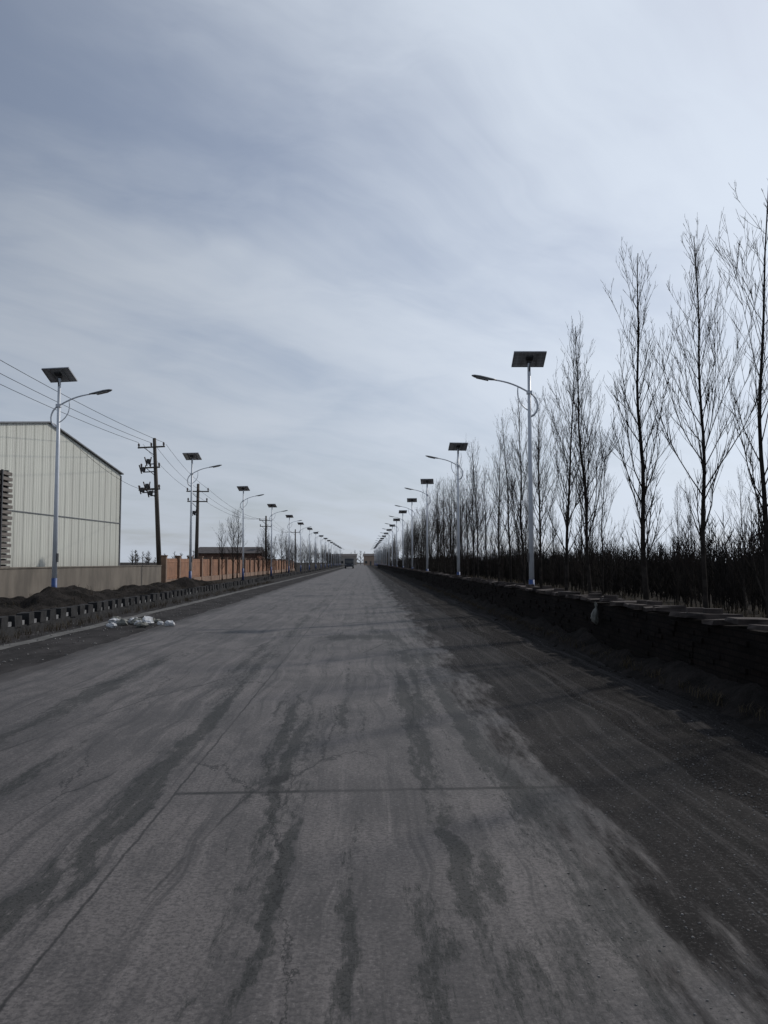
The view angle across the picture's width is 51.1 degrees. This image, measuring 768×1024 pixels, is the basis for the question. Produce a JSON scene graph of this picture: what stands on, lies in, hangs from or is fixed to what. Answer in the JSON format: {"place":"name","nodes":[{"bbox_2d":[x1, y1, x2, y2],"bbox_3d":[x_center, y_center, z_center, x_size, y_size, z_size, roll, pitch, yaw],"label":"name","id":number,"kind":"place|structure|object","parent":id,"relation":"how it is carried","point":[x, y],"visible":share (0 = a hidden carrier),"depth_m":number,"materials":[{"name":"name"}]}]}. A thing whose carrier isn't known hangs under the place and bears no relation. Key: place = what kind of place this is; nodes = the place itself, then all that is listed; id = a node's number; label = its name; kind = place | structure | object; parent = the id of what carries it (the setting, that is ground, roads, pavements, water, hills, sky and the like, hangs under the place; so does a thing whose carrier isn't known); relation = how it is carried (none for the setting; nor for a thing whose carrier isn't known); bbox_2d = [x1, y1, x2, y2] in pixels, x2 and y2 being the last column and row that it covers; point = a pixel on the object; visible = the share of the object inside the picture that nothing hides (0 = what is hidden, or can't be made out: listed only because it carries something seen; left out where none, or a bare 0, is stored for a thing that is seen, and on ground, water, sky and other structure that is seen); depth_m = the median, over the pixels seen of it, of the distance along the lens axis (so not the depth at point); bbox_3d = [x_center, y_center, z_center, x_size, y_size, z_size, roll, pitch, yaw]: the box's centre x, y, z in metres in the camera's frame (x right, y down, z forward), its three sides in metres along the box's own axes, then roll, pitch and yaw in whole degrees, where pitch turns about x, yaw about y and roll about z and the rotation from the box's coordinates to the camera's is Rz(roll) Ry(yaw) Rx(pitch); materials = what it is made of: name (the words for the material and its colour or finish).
{"place":"outdoors","nodes":[
{"label":"outdoors","id":0,"kind":"place"},
{"bbox_2d":[0,469,12,566],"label":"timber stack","id":1,"kind":"object","parent":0,"point":[5,484],"visible":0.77,"depth_m":36.08,"materials":[{"name":"grey wood"}]},
{"bbox_2d":[0,421,123,566],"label":"warehouse","id":2,"kind":"structure","parent":0,"point":[89,517],"depth_m":45.57,"materials":[{"name":"white metal"}]},
{"bbox_2d":[0,566,344,673],"bbox_3d":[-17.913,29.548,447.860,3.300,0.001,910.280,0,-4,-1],"label":"cinder verge","id":3,"kind":"structure","parent":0,"point":[41,653],"depth_m":18.33,"materials":[{"name":"black gravel"}]},
{"bbox_2d":[0,591,264,670],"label":"roadside rubble","id":4,"kind":"object","parent":3,"relation":"on","point":[107,629],"visible":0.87,"depth_m":18.62,"materials":[{"name":"stone"}]},
{"bbox_2d":[106,616,174,627],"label":"rubbish bags","id":5,"kind":"object","parent":3,"relation":"on","point":[143,622],"visible":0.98,"depth_m":20.35,"materials":[{"name":"white plastic"}]},
{"bbox_2d":[0,567,341,649],"bbox_3d":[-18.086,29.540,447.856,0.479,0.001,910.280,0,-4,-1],"label":"concrete gutter","id":6,"kind":"object","parent":3,"relation":"on","point":[5,646],"visible":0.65,"depth_m":20.92,"materials":[{"name":"grey concrete"}]},
{"bbox_2d":[0,565,342,637],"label":"block wall","id":7,"kind":"structure","parent":3,"relation":"on","point":[20,621],"depth_m":23.97,"materials":[{"name":"grey concrete"}]},
{"bbox_2d":[198,553,261,559],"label":"walls","id":8,"kind":"structure","parent":0,"point":[246,555],"depth_m":108.35,"materials":[{"name":"brick"}]},
{"bbox_2d":[198,547,263,553],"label":"roof","id":9,"kind":"structure","parent":8,"relation":"on","point":[225,549],"depth_m":109.90,"materials":[{"name":"tile"}]},
{"bbox_2d":[0,564,767,1023],"bbox_3d":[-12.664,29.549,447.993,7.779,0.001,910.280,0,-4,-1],"label":"road","id":10,"kind":"structure","parent":0,"point":[282,806],"depth_m":4.60,"materials":[{"name":"grey asphalt"}]},
{"bbox_2d":[345,559,353,568],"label":"truck","id":11,"kind":"object","parent":10,"relation":"on","point":[349,562],"visible":0.98,"depth_m":198.61,"materials":[{"name":"paint"}]},
{"bbox_2d":[0,0,767,561],"label":"sky","id":12,"kind":"structure","parent":0,"point":[288,241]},
{"bbox_2d":[120,562,764,617],"bbox_3d":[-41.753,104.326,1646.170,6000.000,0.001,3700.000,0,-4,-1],"label":"ground","id":13,"kind":"structure","parent":0,"point":[681,602],"depth_m":45.92,"materials":[{"name":"soil"}]},
{"bbox_2d":[41,367,111,586],"bbox_3d":[-10.648,-0.829,27.631,2.373,8.297,0.661,0,-4,7],"label":"street lamp","id":14,"kind":"object","parent":13,"relation":"on","point":[59,375],"visible":0.86,"depth_m":27.76,"materials":[{"name":"metal"}]},
{"bbox_2d":[0,565,161,597],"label":"compound wall","id":15,"kind":"structure","parent":13,"relation":"on","point":[25,582],"depth_m":36.32,"materials":[{"name":"beige concrete"}]},
{"bbox_2d":[0,577,216,615],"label":"dirt heap","id":16,"kind":"object","parent":13,"relation":"on","point":[46,600],"visible":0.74,"depth_m":26.41,"materials":[{"name":"black soil"}]},
{"bbox_2d":[0,577,273,642],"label":"verge grass","id":17,"kind":"structure","parent":13,"relation":"on","point":[154,606],"depth_m":25.28,"materials":[{"name":"brown plant"}]},
{"bbox_2d":[138,438,164,564],"bbox_3d":[-16.262,0.002,56.697,2.003,10.500,0.420,-3,-3,-2],"label":"utility pole","id":18,"kind":"object","parent":13,"relation":"on","point":[156,488],"visible":0.98,"depth_m":56.66,"materials":[{"name":"brown wood"}]},
{"bbox_2d":[0,360,294,532],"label":"power line","id":19,"kind":"object","parent":18,"relation":"attached to","point":[110,432],"visible":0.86,"depth_m":44.79,"materials":[{"name":"metal"}]},
{"bbox_2d":[186,484,208,558],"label":"utility pole","id":20,"kind":"object","parent":13,"relation":"on","point":[196,512],"visible":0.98,"depth_m":71.59,"materials":[{"name":"brown wood"}]},
{"bbox_2d":[182,453,220,578],"bbox_3d":[-11.178,0.515,49.176,2.371,8.299,0.660,0,-4,7],"label":"street lamp","id":21,"kind":"object","parent":13,"relation":"on","point":[192,456],"visible":0.88,"depth_m":49.30,"materials":[{"name":"metal"}]},
{"bbox_2d":[160,555,294,582],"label":"orange fence","id":22,"kind":"object","parent":13,"relation":"on","point":[177,567],"visible":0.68,"depth_m":69.81,"materials":[{"name":"brick"}]},
{"bbox_2d":[130,550,328,564],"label":"distant treeline","id":23,"kind":"object","parent":13,"relation":"on","point":[137,560],"visible":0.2,"depth_m":466.62,"materials":[{"name":"brown plant"}]},
{"bbox_2d":[237,486,263,579],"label":"street lamp","id":24,"kind":"object","parent":13,"relation":"on","point":[243,488],"visible":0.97,"depth_m":70.85,"materials":[{"name":"metal"}]},
{"bbox_2d":[259,516,272,558],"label":"utility pole","id":25,"kind":"object","parent":13,"relation":"on","point":[265,520],"visible":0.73,"depth_m":121.53,"materials":[{"name":"brown wood"}]},
{"bbox_2d":[267,504,287,575],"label":"street lamp","id":26,"kind":"object","parent":13,"relation":"on","point":[271,505],"visible":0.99,"depth_m":92.43,"materials":[{"name":"metal"}]},
{"bbox_2d":[215,510,341,579],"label":"roadside tree row","id":27,"kind":"object","parent":13,"relation":"on","point":[292,555],"visible":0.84,"depth_m":111.90,"materials":[{"name":"brown plant"}]},
{"bbox_2d":[286,515,301,572],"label":"street lamp","id":28,"kind":"object","parent":13,"relation":"on","point":[289,516],"visible":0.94,"depth_m":114.00,"materials":[{"name":"metal"}]},
{"bbox_2d":[291,529,299,568],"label":"utility pole","id":29,"kind":"object","parent":13,"relation":"on","point":[294,548],"visible":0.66,"depth_m":171.38,"materials":[{"name":"brown wood"}]},
{"bbox_2d":[297,522,308,571],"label":"street lamp","id":30,"kind":"object","parent":13,"relation":"on","point":[300,523],"visible":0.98,"depth_m":135.50,"materials":[{"name":"metal"}]},
{"bbox_2d":[307,528,318,569],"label":"street lamp","id":31,"kind":"object","parent":13,"relation":"on","point":[309,529],"visible":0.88,"depth_m":157.10,"materials":[{"name":"metal"}]},
{"bbox_2d":[324,538,331,567],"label":"street lamp","id":32,"kind":"object","parent":13,"relation":"on","point":[325,543],"visible":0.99,"depth_m":221.73,"materials":[{"name":"metal"}]},
{"bbox_2d":[327,557,355,564],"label":"walls","id":33,"kind":"structure","parent":13,"relation":"on","point":[344,558],"depth_m":434.82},
{"bbox_2d":[332,554,356,556],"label":"roof","id":34,"kind":"structure","parent":33,"relation":"on","point":[348,555],"depth_m":436.38,"materials":[{"name":"tile"}]},
{"bbox_2d":[364,556,390,564],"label":"walls","id":35,"kind":"structure","parent":13,"relation":"on","point":[368,559],"depth_m":415.22,"materials":[{"name":"brown brick"}]},
{"bbox_2d":[382,524,394,565],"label":"street lamp","id":36,"kind":"object","parent":13,"relation":"on","point":[392,525],"visible":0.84,"depth_m":142.89,"materials":[{"name":"metal"}]},
{"bbox_2d":[385,518,399,565],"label":"street lamp","id":37,"kind":"object","parent":13,"relation":"on","point":[396,519],"visible":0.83,"depth_m":123.39,"materials":[{"name":"metal"}]},
{"bbox_2d":[375,516,419,568],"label":"distant poplar row","id":38,"kind":"object","parent":13,"relation":"on","point":[386,552],"visible":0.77,"depth_m":184.82,"materials":[{"name":"brown plant"}]},
{"bbox_2d":[390,510,406,566],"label":"street lamp","id":39,"kind":"object","parent":13,"relation":"on","point":[402,511],"visible":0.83,"depth_m":103.75,"materials":[{"name":"metal"}]},
{"bbox_2d":[399,528,409,567],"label":"poplar tree","id":40,"kind":"object","parent":13,"relation":"on","point":[407,553],"visible":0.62,"depth_m":119.72,"materials":[{"name":"brown plant"}]},
{"bbox_2d":[395,498,416,568],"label":"street lamp","id":41,"kind":"object","parent":13,"relation":"on","point":[411,499],"visible":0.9,"depth_m":84.30,"materials":[{"name":"metal"}]},
{"bbox_2d":[406,521,414,563],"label":"poplar tree","id":42,"kind":"object","parent":13,"relation":"on","point":[409,543],"visible":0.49,"depth_m":114.28,"materials":[{"name":"brown plant"}]},
{"bbox_2d":[407,523,415,564],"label":"poplar tree","id":43,"kind":"object","parent":13,"relation":"on","point":[411,549],"visible":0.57,"depth_m":108.39,"materials":[{"name":"brown plant"}]},
{"bbox_2d":[402,509,421,568],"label":"poplar tree","id":44,"kind":"object","parent":13,"relation":"on","point":[414,526],"visible":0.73,"depth_m":100.56,"materials":[{"name":"brown plant"}]},
{"bbox_2d":[406,520,419,560],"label":"poplar tree","id":45,"kind":"object","parent":13,"relation":"on","point":[414,552],"visible":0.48,"depth_m":111.80,"materials":[{"name":"brown plant"}]},
{"bbox_2d":[414,528,419,569],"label":"poplar tree","id":46,"kind":"object","parent":13,"relation":"on","point":[418,549],"visible":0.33,"depth_m":104.46,"materials":[{"name":"brown plant"}]},
{"bbox_2d":[405,479,433,570],"bbox_3d":[2.833,1.484,64.711,2.365,8.298,0.614,0,-4,5],"label":"street lamp","id":47,"kind":"object","parent":13,"relation":"on","point":[427,481],"visible":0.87,"depth_m":64.71,"materials":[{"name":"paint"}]},
{"bbox_2d":[414,509,432,569],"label":"poplar tree","id":48,"kind":"object","parent":13,"relation":"on","point":[421,538],"visible":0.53,"depth_m":92.49,"materials":[{"name":"brown plant"}]},
{"bbox_2d":[415,516,431,569],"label":"poplar tree","id":49,"kind":"object","parent":13,"relation":"on","point":[423,544],"visible":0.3,"depth_m":88.94,"materials":[{"name":"brown plant"}]},
{"bbox_2d":[415,506,432,569],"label":"poplar tree","id":50,"kind":"object","parent":13,"relation":"on","point":[419,552],"visible":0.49,"depth_m":95.01,"materials":[{"name":"brown plant"}]},
{"bbox_2d":[419,509,428,562],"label":"poplar tree","id":51,"kind":"object","parent":13,"relation":"on","point":[424,535],"visible":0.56,"depth_m":85.41,"materials":[{"name":"brown plant"}]},
{"bbox_2d":[419,485,440,570],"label":"poplar tree","id":52,"kind":"object","parent":13,"relation":"on","point":[428,531],"visible":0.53,"depth_m":82.18,"materials":[{"name":"brown plant"}]},
{"bbox_2d":[428,511,439,571],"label":"poplar tree","id":53,"kind":"object","parent":13,"relation":"on","point":[430,567],"visible":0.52,"depth_m":78.63,"materials":[{"name":"brown plant"}]},
{"bbox_2d":[429,480,446,571],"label":"poplar tree","id":54,"kind":"object","parent":13,"relation":"on","point":[437,554],"visible":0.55,"depth_m":72.82,"materials":[{"name":"brown plant"}]},
{"bbox_2d":[429,492,448,572],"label":"poplar tree","id":55,"kind":"object","parent":13,"relation":"on","point":[440,556],"visible":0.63,"depth_m":70.58,"materials":[{"name":"brown plant"}]},
{"bbox_2d":[428,473,452,573],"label":"poplar tree","id":56,"kind":"object","parent":13,"relation":"on","point":[443,514],"visible":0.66,"depth_m":67.67,"materials":[{"name":"brown plant"}]},
{"bbox_2d":[428,489,452,560],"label":"poplar tree","id":57,"kind":"object","parent":13,"relation":"on","point":[434,526],"visible":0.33,"depth_m":76.12,"materials":[{"name":"brown plant"}]},
{"bbox_2d":[424,476,461,573],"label":"poplar tree","id":58,"kind":"object","parent":13,"relation":"on","point":[450,537],"visible":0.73,"depth_m":59.27,"materials":[{"name":"brown plant"}]},
{"bbox_2d":[436,486,456,573],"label":"poplar tree","id":59,"kind":"object","parent":13,"relation":"on","point":[447,535],"visible":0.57,"depth_m":61.82,"materials":[{"name":"brown plant"}]},
{"bbox_2d":[426,442,467,574],"bbox_3d":[3.519,0.256,45.009,2.359,8.297,0.584,0,-4,-4],"label":"street lamp","id":60,"kind":"object","parent":13,"relation":"on","point":[455,446],"visible":0.81,"depth_m":45.11,"materials":[{"name":"metal"}]},
{"bbox_2d":[443,477,461,574],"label":"poplar tree","id":61,"kind":"object","parent":13,"relation":"on","point":[453,530],"visible":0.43,"depth_m":64.04,"materials":[{"name":"brown plant"}]},
{"bbox_2d":[442,454,465,558],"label":"poplar tree","id":62,"kind":"object","parent":13,"relation":"on","point":[455,503],"visible":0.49,"depth_m":56.57,"materials":[{"name":"brown plant"}]},
{"bbox_2d":[448,485,479,574],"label":"poplar tree","id":63,"kind":"object","parent":13,"relation":"on","point":[461,525],"visible":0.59,"depth_m":54.06,"materials":[{"name":"brown plant"}]},
{"bbox_2d":[451,470,492,576],"bbox_3d":[5.681,1.061,52.032,3.287,7.676,1.979,3,-4,-32],"label":"poplar tree","id":64,"kind":"object","parent":13,"relation":"on","point":[467,532],"visible":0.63,"depth_m":51.67,"materials":[{"name":"brown plant"}]},
{"bbox_2d":[461,460,488,576],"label":"poplar tree","id":65,"kind":"object","parent":13,"relation":"on","point":[474,528],"visible":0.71,"depth_m":48.64,"materials":[{"name":"brown plant"}]},
{"bbox_2d":[459,439,498,576],"bbox_3d":[5.406,-0.026,45.445,2.539,9.012,1.832,0,-4,6],"label":"poplar tree","id":66,"kind":"object","parent":13,"relation":"on","point":[476,507],"visible":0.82,"depth_m":45.36,"materials":[{"name":"brown plant"}]},
{"bbox_2d":[473,463,497,578],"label":"poplar tree","id":67,"kind":"object","parent":13,"relation":"on","point":[485,547],"visible":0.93,"depth_m":42.15,"materials":[{"name":"brown plant"}]},
{"bbox_2d":[487,436,514,580],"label":"poplar tree","id":68,"kind":"object","parent":13,"relation":"on","point":[499,559],"visible":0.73,"depth_m":39.88,"materials":[{"name":"brown plant"}]},
{"bbox_2d":[341,550,660,564],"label":"distant treeline","id":69,"kind":"object","parent":13,"relation":"on","point":[424,554],"visible":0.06,"depth_m":483.73,"materials":[{"name":"black plant"}]},
{"bbox_2d":[482,408,523,581],"bbox_3d":[5.518,-0.444,37.105,2.244,8.831,1.791,1,-6,-32],"label":"poplar tree","id":70,"kind":"object","parent":13,"relation":"on","point":[508,535],"visible":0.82,"depth_m":37.08,"materials":[{"name":"brown plant"}]},
{"bbox_2d":[472,351,546,585],"bbox_3d":[3.996,-0.959,25.543,2.362,8.296,0.590,0,-4,0],"label":"street lamp","id":71,"kind":"object","parent":13,"relation":"on","point":[528,359],"visible":0.85,"depth_m":25.61,"materials":[{"name":"metal"}]},
{"bbox_2d":[499,395,547,584],"bbox_3d":[5.504,-0.731,33.675,1.771,8.964,2.589,1,-4,-23],"label":"poplar tree","id":72,"kind":"object","parent":13,"relation":"on","point":[513,513],"visible":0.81,"depth_m":33.45,"materials":[{"name":"brown plant"}]},
{"bbox_2d":[507,391,565,587],"bbox_3d":[6.053,-0.613,31.441,2.312,8.436,3.212,-1,-3,20],"label":"poplar tree","id":73,"kind":"object","parent":13,"relation":"on","point":[539,475],"visible":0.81,"depth_m":31.00,"materials":[{"name":"brown plant"}]},
{"bbox_2d":[387,506,766,617],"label":"sapling thicket","id":74,"kind":"object","parent":13,"relation":"on","point":[624,573],"visible":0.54,"depth_m":36.81,"materials":[{"name":"black plant"}]},
{"bbox_2d":[535,351,623,590],"bbox_3d":[6.640,-1.071,26.861,3.078,8.798,2.902,-1,-4,18],"label":"poplar tree","id":75,"kind":"object","parent":13,"relation":"on","point":[568,501],"visible":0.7,"depth_m":26.85,"materials":[{"name":"brown plant"}]},
{"bbox_2d":[549,314,620,593],"bbox_3d":[6.051,-1.598,24.070,2.016,9.488,2.712,0,-4,2],"label":"poplar tree","id":76,"kind":"object","parent":13,"relation":"on","point":[586,546],"visible":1,"depth_m":24.17,"materials":[{"name":"brown plant"}]},
{"bbox_2d":[420,441,763,616],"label":"young poplar row","id":77,"kind":"object","parent":13,"relation":"on","point":[676,547],"visible":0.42,"depth_m":29.40,"materials":[{"name":"brown plant"}]},
{"bbox_2d":[464,574,766,617],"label":"dry weeds","id":78,"kind":"object","parent":13,"relation":"on","point":[750,615],"visible":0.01,"depth_m":22.93,"materials":[{"name":"brown plant"}]},
{"bbox_2d":[592,238,693,599],"bbox_3d":[6.331,-2.010,19.772,2.377,9.777,2.267,-1,-4,8],"label":"poplar tree","id":79,"kind":"object","parent":13,"relation":"on","point":[642,503],"visible":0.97,"depth_m":19.47,"materials":[{"name":"brown plant"}]},
{"bbox_2d":[636,212,767,607],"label":"poplar tree","id":80,"kind":"object","parent":13,"relation":"on","point":[703,487],"visible":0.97,"depth_m":16.54,"materials":[{"name":"brown plant"}]},
{"bbox_2d":[707,179,767,617],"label":"poplar tree","id":81,"kind":"object","parent":13,"relation":"on","point":[763,506],"visible":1,"depth_m":13.51,"materials":[{"name":"brown plant"}]},
{"bbox_2d":[369,565,767,818],"bbox_3d":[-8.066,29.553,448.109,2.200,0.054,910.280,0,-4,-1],"label":"dirt shoulder","id":82,"kind":"object","parent":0,"point":[647,702],"visible":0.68,"depth_m":8.57},
{"bbox_2d":[377,564,767,690],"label":"brick wall","id":83,"kind":"structure","parent":82,"relation":"on","point":[718,643],"depth_m":12.04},
{"bbox_2d":[590,602,598,623],"bbox_3d":[3.724,1.789,14.217,0.143,0.400,0.216,1,-4,-22],"label":"plastic bag","id":84,"kind":"object","parent":83,"relation":"attached to","point":[594,617],"visible":1,"depth_m":14.17,"materials":[{"name":"white plastic"}]},
{"bbox_2d":[379,568,767,733],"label":"earth berm","id":85,"kind":"structure","parent":82,"relation":"on","point":[743,695],"depth_m":10.81,"materials":[{"name":"brown soil"}]},
{"bbox_2d":[403,617,767,1022],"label":"gravel","id":86,"kind":"structure","parent":82,"relation":"on","point":[599,976],"depth_m":5.90,"materials":[{"name":"grey gravel"}]},
{"bbox_2d":[437,593,748,738],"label":"dirt clods","id":87,"kind":"object","parent":82,"relation":"on","point":[695,706],"visible":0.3,"depth_m":11.11,"materials":[{"name":"brown soil"}]},
{"bbox_2d":[422,584,767,720],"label":"dry grass","id":88,"kind":"structure","parent":82,"relation":"on","point":[624,662],"depth_m":11.62,"materials":[{"name":"brown plant"}]}
]}

